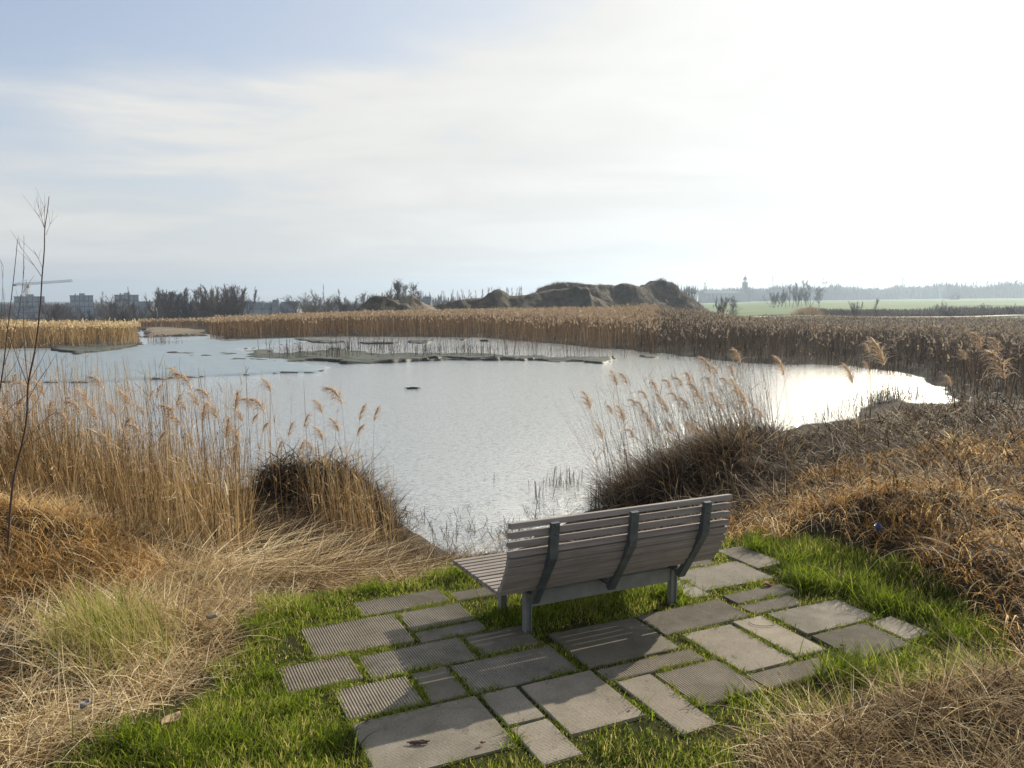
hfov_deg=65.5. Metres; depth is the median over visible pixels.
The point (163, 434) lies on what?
reed stalk
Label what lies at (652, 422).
reed stalk
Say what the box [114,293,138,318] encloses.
apartment block
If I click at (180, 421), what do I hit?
reed stalk
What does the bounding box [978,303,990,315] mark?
bare shrub
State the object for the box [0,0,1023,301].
sky
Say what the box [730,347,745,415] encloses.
reed stalk
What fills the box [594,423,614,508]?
reed stalk
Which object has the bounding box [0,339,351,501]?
reed bed
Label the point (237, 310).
bare tree
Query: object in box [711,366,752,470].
reed stalk
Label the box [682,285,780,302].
wood
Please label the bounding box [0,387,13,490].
reed stalk
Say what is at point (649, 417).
reed stalk
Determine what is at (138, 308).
bare tree
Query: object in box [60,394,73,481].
reed stalk
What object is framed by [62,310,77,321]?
bare tree
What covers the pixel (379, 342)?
mud bank
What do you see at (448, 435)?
pond water
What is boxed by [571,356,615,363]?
mud bank
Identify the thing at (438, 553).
dead reed litter
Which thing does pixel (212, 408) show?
reed stalk
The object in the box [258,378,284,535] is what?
reed stalk
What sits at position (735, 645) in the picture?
paver
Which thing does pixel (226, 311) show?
bare tree
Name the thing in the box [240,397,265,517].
reed stalk
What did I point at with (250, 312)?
house
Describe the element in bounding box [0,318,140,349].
reed bed
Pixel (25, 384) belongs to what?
reed stalk
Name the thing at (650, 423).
reed stalk
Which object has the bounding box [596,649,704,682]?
paver
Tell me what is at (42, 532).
dry grass
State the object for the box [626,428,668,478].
reed stalk
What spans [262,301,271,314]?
house
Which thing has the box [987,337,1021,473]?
reed stalk
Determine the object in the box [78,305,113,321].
bare tree
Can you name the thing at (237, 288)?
bare tree
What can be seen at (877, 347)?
reed stalk
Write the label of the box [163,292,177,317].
bare tree
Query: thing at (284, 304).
house
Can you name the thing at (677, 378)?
reed stalk
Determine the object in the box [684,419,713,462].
reed stalk
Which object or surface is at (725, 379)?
reed stalk
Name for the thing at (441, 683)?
paver
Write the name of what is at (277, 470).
dead reed litter
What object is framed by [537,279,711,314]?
earth mound
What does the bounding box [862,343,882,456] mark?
reed stalk
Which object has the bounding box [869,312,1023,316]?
hedge
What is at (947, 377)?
reed stalk
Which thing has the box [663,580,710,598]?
paver
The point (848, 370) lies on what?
reed stalk
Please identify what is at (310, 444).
reed stalk
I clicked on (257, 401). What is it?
reed stalk
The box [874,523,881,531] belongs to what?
plastic scrap
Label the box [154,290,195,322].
bare tree
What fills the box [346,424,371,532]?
reed stalk
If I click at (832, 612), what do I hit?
paver
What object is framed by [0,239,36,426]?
bare sapling
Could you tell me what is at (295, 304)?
bare tree
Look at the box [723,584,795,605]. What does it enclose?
paver
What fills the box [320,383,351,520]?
reed stalk
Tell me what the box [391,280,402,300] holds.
bare tree
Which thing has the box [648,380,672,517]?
reed stalk
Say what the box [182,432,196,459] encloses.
reed stalk
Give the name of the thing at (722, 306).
bare shrub
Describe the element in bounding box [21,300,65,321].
bare tree
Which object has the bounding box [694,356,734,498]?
reed stalk
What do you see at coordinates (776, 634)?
paver
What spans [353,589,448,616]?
paver
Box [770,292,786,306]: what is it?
bare tree
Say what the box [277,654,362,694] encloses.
paver
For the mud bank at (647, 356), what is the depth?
52.25 m
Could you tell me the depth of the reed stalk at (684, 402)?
11.20 m
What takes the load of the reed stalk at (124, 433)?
on the ground at (744, 308)
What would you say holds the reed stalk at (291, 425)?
on the ground at (744, 308)
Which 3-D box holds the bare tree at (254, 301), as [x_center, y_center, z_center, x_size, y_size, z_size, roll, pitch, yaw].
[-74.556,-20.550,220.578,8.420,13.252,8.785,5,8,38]
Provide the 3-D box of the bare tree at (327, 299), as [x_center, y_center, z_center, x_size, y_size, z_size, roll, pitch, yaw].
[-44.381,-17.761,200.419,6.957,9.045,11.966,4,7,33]
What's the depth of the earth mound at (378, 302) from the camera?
124.22 m
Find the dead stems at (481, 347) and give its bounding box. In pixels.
[257,329,627,357]
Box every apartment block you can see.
[13,294,44,318]
[69,293,93,318]
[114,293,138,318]
[159,292,182,318]
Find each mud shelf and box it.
[51,335,142,354]
[141,327,208,337]
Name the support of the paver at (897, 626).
on the ground at (744, 308)
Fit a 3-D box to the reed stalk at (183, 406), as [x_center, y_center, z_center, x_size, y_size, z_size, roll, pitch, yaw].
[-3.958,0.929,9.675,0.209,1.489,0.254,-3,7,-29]
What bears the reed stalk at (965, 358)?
on the ground at (744, 308)
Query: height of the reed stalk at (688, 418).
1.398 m
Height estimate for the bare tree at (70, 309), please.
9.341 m
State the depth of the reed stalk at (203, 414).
8.84 m
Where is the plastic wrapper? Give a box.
[78,697,90,708]
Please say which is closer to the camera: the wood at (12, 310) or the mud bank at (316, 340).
the mud bank at (316, 340)
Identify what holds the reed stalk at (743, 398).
on the ground at (744, 308)
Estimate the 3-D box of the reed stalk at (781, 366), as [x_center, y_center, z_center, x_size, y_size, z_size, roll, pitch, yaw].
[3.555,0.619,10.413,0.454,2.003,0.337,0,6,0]
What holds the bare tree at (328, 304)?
on the ground at (744, 308)
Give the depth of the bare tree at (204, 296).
215.23 m
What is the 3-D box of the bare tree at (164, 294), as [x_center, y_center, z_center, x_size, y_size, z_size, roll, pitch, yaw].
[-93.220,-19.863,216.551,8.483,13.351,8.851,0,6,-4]
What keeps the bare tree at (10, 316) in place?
on the ground at (744, 308)
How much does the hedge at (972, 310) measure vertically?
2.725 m
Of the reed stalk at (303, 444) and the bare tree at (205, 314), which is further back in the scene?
the bare tree at (205, 314)
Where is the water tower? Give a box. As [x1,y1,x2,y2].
[938,287,942,298]
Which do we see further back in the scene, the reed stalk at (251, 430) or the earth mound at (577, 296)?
the earth mound at (577, 296)
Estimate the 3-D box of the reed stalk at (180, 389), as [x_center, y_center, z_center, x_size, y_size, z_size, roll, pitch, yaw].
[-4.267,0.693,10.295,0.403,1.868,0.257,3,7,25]
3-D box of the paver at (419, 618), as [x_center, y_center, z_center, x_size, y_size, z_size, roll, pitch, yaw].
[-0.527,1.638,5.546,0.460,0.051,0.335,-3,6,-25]
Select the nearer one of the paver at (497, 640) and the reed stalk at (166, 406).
the paver at (497, 640)
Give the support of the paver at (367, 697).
on the ground at (744, 308)
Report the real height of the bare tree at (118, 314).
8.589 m
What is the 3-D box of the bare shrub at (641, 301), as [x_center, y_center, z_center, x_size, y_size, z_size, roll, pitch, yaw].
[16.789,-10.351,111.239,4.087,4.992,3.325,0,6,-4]
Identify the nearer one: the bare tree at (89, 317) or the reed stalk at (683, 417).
the reed stalk at (683, 417)
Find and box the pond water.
[0,331,957,557]
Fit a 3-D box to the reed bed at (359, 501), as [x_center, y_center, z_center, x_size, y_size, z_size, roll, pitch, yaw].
[-2.132,1.478,10.218,2.197,1.754,1.186,4,7,32]
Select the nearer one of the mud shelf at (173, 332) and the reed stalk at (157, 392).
the reed stalk at (157, 392)
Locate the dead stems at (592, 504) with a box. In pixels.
[578,455,636,512]
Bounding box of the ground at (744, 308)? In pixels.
[0,298,1023,767]
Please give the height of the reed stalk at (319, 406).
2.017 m
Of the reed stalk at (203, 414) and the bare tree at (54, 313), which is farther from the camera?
the bare tree at (54, 313)
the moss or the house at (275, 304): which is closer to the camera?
the moss
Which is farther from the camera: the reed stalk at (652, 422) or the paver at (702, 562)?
the reed stalk at (652, 422)
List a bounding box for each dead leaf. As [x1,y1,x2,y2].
[161,711,180,724]
[763,581,773,584]
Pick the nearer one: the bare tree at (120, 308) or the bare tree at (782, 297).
the bare tree at (120, 308)
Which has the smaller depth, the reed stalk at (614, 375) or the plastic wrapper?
the plastic wrapper
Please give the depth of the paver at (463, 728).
4.03 m
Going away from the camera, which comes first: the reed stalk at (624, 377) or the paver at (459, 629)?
the paver at (459, 629)
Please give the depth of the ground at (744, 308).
5.85 m
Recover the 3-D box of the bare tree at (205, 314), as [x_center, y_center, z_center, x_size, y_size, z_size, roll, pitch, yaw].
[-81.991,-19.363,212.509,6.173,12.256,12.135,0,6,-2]
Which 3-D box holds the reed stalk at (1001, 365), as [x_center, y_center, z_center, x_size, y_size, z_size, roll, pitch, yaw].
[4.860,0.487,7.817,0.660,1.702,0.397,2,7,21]
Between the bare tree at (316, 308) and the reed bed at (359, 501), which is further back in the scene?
the bare tree at (316, 308)
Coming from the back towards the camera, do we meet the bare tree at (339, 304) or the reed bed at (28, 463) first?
the bare tree at (339, 304)
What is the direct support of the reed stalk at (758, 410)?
on the ground at (744, 308)
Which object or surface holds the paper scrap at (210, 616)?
on the dry grass at (24, 614)
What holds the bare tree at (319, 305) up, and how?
on the ground at (744, 308)
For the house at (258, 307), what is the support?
on the ground at (744, 308)
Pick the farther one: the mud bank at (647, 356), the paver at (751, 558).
the mud bank at (647, 356)
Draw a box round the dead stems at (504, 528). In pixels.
[401,465,588,555]
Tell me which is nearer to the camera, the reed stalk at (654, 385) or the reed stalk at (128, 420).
the reed stalk at (128, 420)
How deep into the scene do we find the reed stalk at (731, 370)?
11.72 m
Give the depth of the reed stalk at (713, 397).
10.41 m
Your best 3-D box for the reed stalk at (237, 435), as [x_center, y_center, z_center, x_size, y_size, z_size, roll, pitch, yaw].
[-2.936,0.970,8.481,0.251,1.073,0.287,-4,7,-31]
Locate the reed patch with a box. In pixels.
[147,329,181,344]
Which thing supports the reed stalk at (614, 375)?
on the ground at (744, 308)
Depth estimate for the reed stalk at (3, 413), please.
7.94 m
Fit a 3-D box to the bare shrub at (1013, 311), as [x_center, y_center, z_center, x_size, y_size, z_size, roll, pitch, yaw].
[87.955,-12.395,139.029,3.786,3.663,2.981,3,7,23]
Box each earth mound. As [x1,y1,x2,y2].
[352,295,412,319]
[394,295,435,309]
[432,286,625,317]
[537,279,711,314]
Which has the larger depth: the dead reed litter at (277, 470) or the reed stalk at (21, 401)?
the dead reed litter at (277, 470)
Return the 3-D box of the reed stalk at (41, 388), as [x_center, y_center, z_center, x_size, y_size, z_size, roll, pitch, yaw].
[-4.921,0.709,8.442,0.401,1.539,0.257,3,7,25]
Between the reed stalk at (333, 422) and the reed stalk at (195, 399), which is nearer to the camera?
the reed stalk at (333, 422)
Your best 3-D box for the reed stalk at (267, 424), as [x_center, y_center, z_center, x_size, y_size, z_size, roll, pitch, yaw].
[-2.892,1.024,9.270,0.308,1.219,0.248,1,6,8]
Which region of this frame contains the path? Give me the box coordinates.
[748,315,1023,317]
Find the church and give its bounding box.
[701,276,747,301]
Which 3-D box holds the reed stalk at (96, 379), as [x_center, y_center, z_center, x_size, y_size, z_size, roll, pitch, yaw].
[-4.195,0.751,8.298,0.458,1.730,0.222,0,6,0]
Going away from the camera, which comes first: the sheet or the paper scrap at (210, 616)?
the paper scrap at (210, 616)
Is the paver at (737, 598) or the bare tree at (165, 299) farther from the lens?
the bare tree at (165, 299)
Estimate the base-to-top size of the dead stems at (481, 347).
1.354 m
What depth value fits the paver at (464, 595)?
5.96 m
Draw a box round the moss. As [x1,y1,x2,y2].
[274,545,930,767]
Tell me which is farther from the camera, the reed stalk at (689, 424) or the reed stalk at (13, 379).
the reed stalk at (689, 424)
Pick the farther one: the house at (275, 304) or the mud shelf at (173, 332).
the house at (275, 304)
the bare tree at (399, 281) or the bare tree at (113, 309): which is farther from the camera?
the bare tree at (113, 309)
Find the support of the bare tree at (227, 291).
on the ground at (744, 308)
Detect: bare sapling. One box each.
[0,191,64,555]
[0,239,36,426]
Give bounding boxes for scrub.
[141,320,208,325]
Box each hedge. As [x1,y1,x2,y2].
[802,305,1023,316]
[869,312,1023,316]
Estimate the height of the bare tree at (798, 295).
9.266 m
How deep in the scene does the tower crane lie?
515.68 m
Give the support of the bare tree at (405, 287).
on the ground at (744, 308)
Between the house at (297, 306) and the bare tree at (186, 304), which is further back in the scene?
the house at (297, 306)
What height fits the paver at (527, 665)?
0.051 m
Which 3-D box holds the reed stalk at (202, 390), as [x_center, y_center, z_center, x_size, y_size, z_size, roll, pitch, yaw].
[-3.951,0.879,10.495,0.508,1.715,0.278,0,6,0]
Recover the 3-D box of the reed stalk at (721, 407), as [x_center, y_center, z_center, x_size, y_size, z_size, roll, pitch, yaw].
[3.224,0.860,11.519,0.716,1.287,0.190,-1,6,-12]
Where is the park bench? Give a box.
[453,494,731,633]
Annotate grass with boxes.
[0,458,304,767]
[0,477,195,616]
[42,528,1023,767]
[684,610,1023,767]
[713,423,1023,676]
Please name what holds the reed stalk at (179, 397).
on the ground at (744, 308)
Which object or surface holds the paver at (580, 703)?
on the ground at (744, 308)
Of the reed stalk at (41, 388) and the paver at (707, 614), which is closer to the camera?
the paver at (707, 614)
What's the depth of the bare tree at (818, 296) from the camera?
303.23 m
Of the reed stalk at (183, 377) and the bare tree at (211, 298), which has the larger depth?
the bare tree at (211, 298)
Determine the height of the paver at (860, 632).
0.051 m
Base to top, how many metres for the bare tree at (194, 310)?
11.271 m
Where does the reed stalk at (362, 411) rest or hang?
on the ground at (744, 308)
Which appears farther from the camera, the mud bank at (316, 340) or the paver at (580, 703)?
the mud bank at (316, 340)
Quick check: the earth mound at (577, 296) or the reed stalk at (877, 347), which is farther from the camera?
the earth mound at (577, 296)
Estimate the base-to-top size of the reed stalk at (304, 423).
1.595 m
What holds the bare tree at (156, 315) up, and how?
on the ground at (744, 308)
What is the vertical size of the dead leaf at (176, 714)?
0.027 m
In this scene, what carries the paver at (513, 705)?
on the ground at (744, 308)
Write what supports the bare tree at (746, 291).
on the ground at (744, 308)
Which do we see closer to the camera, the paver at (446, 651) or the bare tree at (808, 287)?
the paver at (446, 651)
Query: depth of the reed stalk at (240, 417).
8.96 m
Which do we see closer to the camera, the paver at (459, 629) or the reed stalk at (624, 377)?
the paver at (459, 629)
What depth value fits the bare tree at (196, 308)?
184.78 m
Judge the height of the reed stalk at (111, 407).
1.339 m
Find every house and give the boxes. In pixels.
[139,300,156,317]
[243,300,254,315]
[254,301,264,315]
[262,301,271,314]
[272,298,278,314]
[278,300,288,313]
[288,300,301,312]
[424,295,432,305]
[949,292,959,299]
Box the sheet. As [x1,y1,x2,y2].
[0,338,329,383]
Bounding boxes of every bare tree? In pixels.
[0,307,26,319]
[0,310,25,320]
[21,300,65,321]
[41,304,64,321]
[50,308,67,321]
[53,305,79,319]
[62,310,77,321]
[72,303,112,322]
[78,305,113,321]
[92,310,116,321]
[93,299,128,321]
[102,293,132,317]
[106,300,134,321]
[113,303,136,321]
[117,307,153,324]
[131,305,147,320]
[144,294,184,323]
[153,287,183,322]
[154,287,189,322]
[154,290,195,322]
[155,289,182,321]
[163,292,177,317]
[172,289,206,323]
[192,286,220,322]
[192,287,205,317]
[197,283,235,316]
[200,295,219,317]
[201,285,239,317]
[203,285,248,316]
[207,288,219,316]
[218,283,247,315]
[221,286,259,314]
[273,294,323,313]
[281,294,323,312]
[298,292,339,318]
[298,299,321,317]
[299,301,331,321]
[312,295,344,311]
[334,295,358,311]
[345,295,357,311]
[351,291,366,309]
[384,285,395,299]
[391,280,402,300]
[392,277,403,297]
[400,284,409,297]
[408,282,419,298]
[743,286,754,301]
[769,292,779,307]
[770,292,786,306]
[772,290,787,306]
[790,286,803,306]
[792,282,798,303]
[800,277,828,306]
[803,293,808,305]
[812,289,823,303]
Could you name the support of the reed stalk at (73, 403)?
on the ground at (744, 308)
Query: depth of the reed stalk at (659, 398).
10.96 m
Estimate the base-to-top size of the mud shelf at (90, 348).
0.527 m
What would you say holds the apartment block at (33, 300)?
on the ground at (744, 308)
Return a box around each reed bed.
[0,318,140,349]
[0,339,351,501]
[0,389,284,570]
[13,317,209,327]
[204,303,661,351]
[286,434,406,563]
[558,340,790,515]
[629,299,1023,401]
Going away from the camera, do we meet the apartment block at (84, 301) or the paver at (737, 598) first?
the paver at (737, 598)
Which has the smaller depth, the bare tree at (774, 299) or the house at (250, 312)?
the bare tree at (774, 299)
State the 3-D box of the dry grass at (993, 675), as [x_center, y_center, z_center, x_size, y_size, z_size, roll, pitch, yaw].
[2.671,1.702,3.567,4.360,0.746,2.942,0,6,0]
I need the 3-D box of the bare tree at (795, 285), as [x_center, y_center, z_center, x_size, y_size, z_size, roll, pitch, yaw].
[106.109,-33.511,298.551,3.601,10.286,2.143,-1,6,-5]
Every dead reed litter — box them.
[137,502,538,605]
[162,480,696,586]
[218,436,442,559]
[373,533,517,569]
[562,408,818,536]
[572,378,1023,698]
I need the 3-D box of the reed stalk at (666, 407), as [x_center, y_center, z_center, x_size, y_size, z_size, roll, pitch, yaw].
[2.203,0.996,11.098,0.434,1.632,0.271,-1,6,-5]
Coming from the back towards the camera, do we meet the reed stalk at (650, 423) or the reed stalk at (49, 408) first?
the reed stalk at (650, 423)
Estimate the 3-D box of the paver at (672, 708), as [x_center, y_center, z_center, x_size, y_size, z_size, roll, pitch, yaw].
[0.840,1.764,4.365,0.235,0.051,0.611,-3,7,-25]
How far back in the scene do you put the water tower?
892.84 m
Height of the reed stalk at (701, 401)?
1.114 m
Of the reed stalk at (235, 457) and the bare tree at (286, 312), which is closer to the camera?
the reed stalk at (235, 457)
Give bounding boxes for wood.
[0,300,362,315]
[366,281,697,305]
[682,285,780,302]
[768,281,950,300]
[945,279,1023,298]
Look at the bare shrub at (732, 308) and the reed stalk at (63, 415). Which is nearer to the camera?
the reed stalk at (63, 415)
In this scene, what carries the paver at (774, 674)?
on the ground at (744, 308)
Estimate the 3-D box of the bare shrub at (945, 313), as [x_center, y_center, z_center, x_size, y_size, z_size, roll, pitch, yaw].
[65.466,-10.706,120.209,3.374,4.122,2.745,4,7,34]
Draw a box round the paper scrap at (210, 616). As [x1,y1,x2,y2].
[206,613,217,618]
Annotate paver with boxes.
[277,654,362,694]
[301,614,414,658]
[333,676,424,721]
[350,696,514,767]
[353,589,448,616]
[358,637,475,680]
[397,603,475,632]
[411,667,467,704]
[414,620,485,643]
[450,587,494,601]
[450,646,578,694]
[463,625,541,657]
[480,687,544,727]
[510,719,582,766]
[521,670,645,737]
[548,617,678,668]
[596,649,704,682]
[617,674,718,736]
[637,599,749,635]
[655,659,763,707]
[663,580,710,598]
[677,561,774,592]
[678,560,715,568]
[682,625,794,674]
[718,546,778,569]
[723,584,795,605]
[731,616,825,658]
[739,595,804,614]
[747,657,828,689]
[767,599,876,635]
[812,623,911,657]
[867,616,929,641]
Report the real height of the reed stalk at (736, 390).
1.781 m
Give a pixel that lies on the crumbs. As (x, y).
(580, 630)
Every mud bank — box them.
[166,349,273,355]
[247,348,614,361]
[247,350,274,354]
[294,338,344,342]
[328,354,533,363]
[359,341,399,343]
[407,339,433,343]
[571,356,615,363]
[639,354,658,357]
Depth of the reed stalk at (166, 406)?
9.59 m
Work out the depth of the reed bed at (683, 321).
48.30 m
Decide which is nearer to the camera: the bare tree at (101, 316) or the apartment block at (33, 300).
the bare tree at (101, 316)
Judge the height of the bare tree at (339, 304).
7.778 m
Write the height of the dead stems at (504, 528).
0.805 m
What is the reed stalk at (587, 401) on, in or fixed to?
on the ground at (744, 308)
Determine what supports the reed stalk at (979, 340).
on the ground at (744, 308)
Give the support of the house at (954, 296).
on the ground at (744, 308)
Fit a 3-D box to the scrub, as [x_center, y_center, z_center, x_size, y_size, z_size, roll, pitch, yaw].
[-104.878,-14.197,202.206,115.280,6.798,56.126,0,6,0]
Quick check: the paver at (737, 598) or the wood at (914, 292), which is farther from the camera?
the wood at (914, 292)
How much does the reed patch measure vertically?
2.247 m
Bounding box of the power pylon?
[899,277,904,298]
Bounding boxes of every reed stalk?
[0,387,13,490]
[0,403,18,493]
[4,371,19,463]
[11,397,35,483]
[17,379,45,454]
[29,391,46,462]
[30,379,56,487]
[43,398,64,490]
[52,410,79,471]
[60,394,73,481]
[60,399,91,467]
[72,389,100,508]
[80,401,110,523]
[83,374,126,503]
[96,433,119,501]
[102,399,125,498]
[114,388,138,479]
[116,426,137,504]
[118,417,132,488]
[125,422,152,498]
[135,405,150,461]
[144,389,155,427]
[149,430,178,530]
[150,384,164,456]
[156,402,200,490]
[161,406,176,513]
[166,366,188,476]
[167,370,208,529]
[168,415,201,467]
[172,393,184,468]
[178,401,196,499]
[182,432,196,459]
[187,391,209,475]
[192,386,216,446]
[194,402,215,476]
[201,401,225,482]
[219,414,241,515]
[225,428,250,518]
[227,441,253,514]
[229,389,247,501]
[230,406,252,503]
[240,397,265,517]
[245,397,281,527]
[246,413,263,480]
[253,421,275,508]
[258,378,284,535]
[275,439,286,539]
[283,421,296,486]
[296,439,308,493]
[302,413,312,489]
[304,440,320,520]
[311,398,332,534]
[311,425,334,545]
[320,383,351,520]
[327,417,349,540]
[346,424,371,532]
[355,404,369,497]
[369,406,383,496]
[578,389,604,518]
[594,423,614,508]
[605,368,628,497]
[607,405,626,502]
[613,403,636,504]
[618,373,650,480]
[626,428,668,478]
[627,398,673,490]
[636,401,676,470]
[637,390,681,468]
[639,408,667,460]
[641,418,667,509]
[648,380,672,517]
[653,393,676,500]
[659,398,679,507]
[661,378,705,493]
[664,421,685,462]
[668,392,713,482]
[672,376,718,501]
[678,396,711,492]
[682,372,704,465]
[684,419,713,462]
[686,383,724,510]
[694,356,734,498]
[695,395,738,460]
[705,376,724,464]
[706,392,729,508]
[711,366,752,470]
[715,402,758,483]
[719,377,763,485]
[725,377,750,492]
[726,364,746,455]
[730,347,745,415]
[738,390,759,502]
[751,407,798,489]
[769,355,796,488]
[838,362,859,477]
[861,361,878,449]
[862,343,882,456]
[864,337,902,479]
[943,375,970,465]
[956,350,988,461]
[968,331,1004,470]
[978,349,1023,440]
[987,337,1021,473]
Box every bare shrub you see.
[623,292,645,307]
[713,296,729,313]
[728,295,738,315]
[848,301,863,315]
[873,297,878,316]
[935,301,957,315]
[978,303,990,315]
[1005,303,1022,314]
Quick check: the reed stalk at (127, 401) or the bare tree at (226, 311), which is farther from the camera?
the bare tree at (226, 311)
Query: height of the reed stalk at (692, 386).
1.777 m
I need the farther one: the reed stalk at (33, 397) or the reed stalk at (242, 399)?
the reed stalk at (242, 399)
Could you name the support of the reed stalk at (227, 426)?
on the ground at (744, 308)
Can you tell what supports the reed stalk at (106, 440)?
on the ground at (744, 308)
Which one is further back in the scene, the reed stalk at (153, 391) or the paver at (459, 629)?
the reed stalk at (153, 391)
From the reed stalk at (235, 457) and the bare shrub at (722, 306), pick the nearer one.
the reed stalk at (235, 457)
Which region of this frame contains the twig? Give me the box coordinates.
[406,739,429,744]
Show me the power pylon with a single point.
(903, 278)
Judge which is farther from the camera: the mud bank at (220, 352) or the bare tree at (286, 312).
the bare tree at (286, 312)
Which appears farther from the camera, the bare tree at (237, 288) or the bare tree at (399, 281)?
the bare tree at (237, 288)
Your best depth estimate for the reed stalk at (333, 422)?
8.97 m
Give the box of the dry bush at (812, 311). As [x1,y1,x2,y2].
[788,304,828,315]
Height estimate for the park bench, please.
0.895 m
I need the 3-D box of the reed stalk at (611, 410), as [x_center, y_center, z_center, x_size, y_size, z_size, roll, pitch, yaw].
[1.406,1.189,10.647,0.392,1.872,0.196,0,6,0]
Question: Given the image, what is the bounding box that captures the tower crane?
[13,279,72,295]
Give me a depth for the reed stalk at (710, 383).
11.54 m
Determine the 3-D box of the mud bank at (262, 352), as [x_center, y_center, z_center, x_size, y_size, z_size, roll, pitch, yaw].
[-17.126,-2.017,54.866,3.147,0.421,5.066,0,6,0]
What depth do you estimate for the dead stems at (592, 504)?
14.38 m
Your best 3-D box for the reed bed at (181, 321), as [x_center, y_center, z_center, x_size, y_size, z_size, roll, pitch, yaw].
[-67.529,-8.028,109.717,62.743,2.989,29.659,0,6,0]
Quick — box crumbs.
[282,556,909,736]
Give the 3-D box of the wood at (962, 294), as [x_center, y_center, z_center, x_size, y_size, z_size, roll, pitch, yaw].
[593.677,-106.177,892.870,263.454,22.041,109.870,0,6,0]
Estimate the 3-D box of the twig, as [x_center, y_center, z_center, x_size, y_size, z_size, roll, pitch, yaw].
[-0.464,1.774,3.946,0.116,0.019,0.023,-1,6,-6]
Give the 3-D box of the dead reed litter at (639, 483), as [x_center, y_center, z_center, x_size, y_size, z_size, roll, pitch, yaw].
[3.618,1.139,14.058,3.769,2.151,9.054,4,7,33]
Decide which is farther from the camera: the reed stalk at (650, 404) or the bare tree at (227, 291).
the bare tree at (227, 291)
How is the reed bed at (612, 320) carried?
on the ground at (744, 308)
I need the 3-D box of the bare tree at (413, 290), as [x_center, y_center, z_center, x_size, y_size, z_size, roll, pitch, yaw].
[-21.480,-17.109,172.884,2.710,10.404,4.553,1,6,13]
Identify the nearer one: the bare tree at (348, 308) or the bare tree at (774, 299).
the bare tree at (348, 308)
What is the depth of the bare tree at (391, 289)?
184.94 m
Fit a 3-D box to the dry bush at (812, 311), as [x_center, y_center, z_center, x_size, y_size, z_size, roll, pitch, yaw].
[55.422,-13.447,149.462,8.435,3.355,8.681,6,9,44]
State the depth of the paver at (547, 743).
3.96 m
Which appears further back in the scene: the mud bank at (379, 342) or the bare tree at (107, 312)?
the bare tree at (107, 312)
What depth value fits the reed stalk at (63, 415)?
9.15 m
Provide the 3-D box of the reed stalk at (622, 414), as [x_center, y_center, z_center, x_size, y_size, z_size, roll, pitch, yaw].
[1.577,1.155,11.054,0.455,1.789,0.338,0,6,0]
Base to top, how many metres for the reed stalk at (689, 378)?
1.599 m
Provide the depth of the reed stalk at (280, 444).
7.99 m
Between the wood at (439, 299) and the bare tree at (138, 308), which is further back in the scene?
the wood at (439, 299)
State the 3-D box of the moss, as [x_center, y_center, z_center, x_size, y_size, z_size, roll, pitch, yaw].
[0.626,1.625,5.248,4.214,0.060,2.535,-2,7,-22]
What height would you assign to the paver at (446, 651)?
0.052 m
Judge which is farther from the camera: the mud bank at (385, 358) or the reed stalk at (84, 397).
the mud bank at (385, 358)
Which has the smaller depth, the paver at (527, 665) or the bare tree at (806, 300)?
the paver at (527, 665)
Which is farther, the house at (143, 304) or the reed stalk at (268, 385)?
the house at (143, 304)
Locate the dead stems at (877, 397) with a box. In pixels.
[799,378,929,422]
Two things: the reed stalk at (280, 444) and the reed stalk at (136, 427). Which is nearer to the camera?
the reed stalk at (280, 444)
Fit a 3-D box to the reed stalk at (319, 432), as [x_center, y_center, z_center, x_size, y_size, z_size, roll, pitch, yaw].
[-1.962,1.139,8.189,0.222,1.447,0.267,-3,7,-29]
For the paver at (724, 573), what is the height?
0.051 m
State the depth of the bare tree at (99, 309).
242.21 m
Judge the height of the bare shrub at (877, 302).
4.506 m
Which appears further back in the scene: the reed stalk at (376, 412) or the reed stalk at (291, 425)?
the reed stalk at (376, 412)
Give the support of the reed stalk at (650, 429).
on the ground at (744, 308)
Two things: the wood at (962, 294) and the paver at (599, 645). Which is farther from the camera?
the wood at (962, 294)
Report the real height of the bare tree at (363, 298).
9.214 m
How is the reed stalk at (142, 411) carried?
on the ground at (744, 308)
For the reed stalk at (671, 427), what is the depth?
12.04 m
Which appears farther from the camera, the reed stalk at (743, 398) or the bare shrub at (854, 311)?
the bare shrub at (854, 311)
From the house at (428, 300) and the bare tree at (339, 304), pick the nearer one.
the bare tree at (339, 304)
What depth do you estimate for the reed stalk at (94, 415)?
8.22 m
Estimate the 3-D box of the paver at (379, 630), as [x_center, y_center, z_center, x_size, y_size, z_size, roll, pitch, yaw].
[-1.022,1.671,5.243,0.637,0.052,0.487,-3,7,-25]
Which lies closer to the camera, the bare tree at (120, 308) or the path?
the path
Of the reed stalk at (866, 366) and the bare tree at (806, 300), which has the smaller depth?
the reed stalk at (866, 366)

